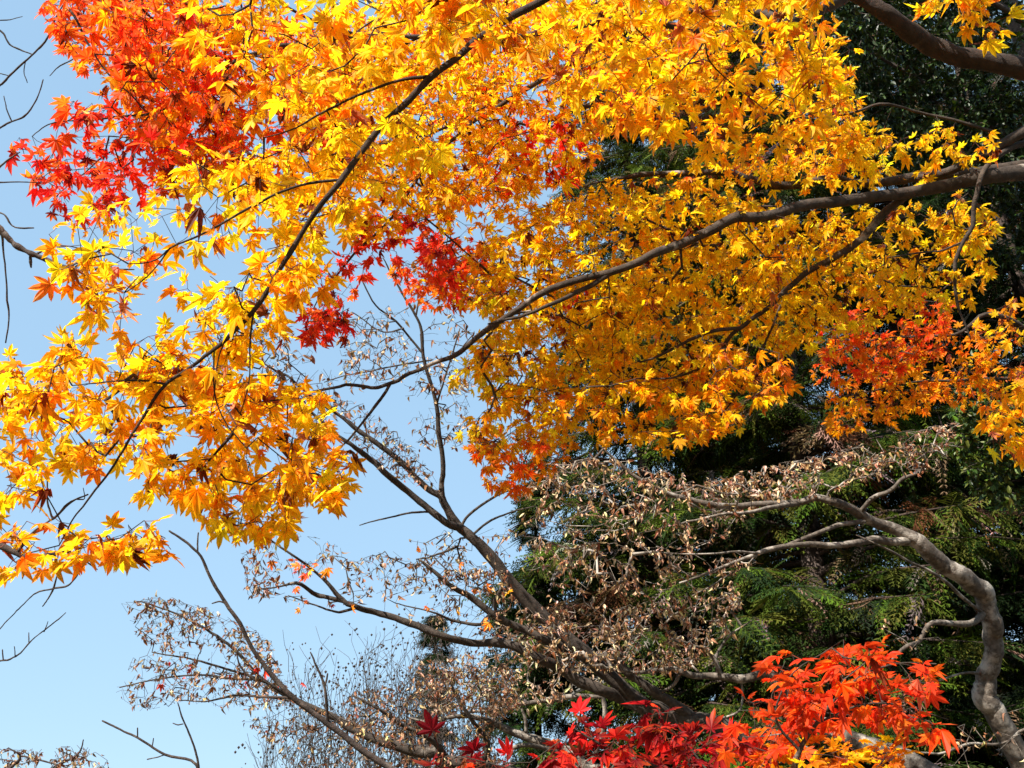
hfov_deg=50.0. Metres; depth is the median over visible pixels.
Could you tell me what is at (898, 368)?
maple tree
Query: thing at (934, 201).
conifer tree
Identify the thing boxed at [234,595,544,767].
bare shrub
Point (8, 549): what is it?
bare tree
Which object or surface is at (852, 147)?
maple tree
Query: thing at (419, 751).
withered tree
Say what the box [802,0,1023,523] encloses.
evergreen tree
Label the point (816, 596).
conifer tree
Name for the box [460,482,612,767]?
conifer tree
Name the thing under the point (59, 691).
sky
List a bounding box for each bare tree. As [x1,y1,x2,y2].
[0,5,79,85]
[0,79,134,342]
[0,481,97,661]
[195,258,771,767]
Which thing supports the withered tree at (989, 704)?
on the ground
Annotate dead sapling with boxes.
[102,702,199,767]
[168,530,394,767]
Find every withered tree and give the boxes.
[0,739,108,767]
[118,591,521,767]
[407,619,606,767]
[509,581,939,767]
[515,421,1023,767]
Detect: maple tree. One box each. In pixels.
[0,0,1023,587]
[5,0,848,351]
[274,31,1023,500]
[410,634,958,767]
[809,290,1023,440]
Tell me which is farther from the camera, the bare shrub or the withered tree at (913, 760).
the bare shrub
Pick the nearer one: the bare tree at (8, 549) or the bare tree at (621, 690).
the bare tree at (8, 549)
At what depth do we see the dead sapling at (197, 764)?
3.20 m
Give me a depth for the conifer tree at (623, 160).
13.13 m
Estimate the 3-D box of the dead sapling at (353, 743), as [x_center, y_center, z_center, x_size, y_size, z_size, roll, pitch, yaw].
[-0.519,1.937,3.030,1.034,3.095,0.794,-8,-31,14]
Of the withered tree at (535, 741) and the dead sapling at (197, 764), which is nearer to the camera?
the dead sapling at (197, 764)
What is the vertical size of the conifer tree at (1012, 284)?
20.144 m
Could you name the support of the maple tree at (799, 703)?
on the ground
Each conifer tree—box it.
[393,614,460,767]
[457,0,871,767]
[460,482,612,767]
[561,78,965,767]
[600,0,1023,767]
[739,1,1023,767]
[829,0,1023,687]
[858,0,1023,767]
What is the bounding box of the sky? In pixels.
[0,0,1023,767]
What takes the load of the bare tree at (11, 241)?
on the ground
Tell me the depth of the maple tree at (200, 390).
2.75 m
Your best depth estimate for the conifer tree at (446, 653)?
14.79 m
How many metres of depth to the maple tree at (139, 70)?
4.40 m
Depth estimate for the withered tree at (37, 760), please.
8.39 m
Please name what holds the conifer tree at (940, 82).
on the ground
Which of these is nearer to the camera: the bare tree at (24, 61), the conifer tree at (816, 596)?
the bare tree at (24, 61)

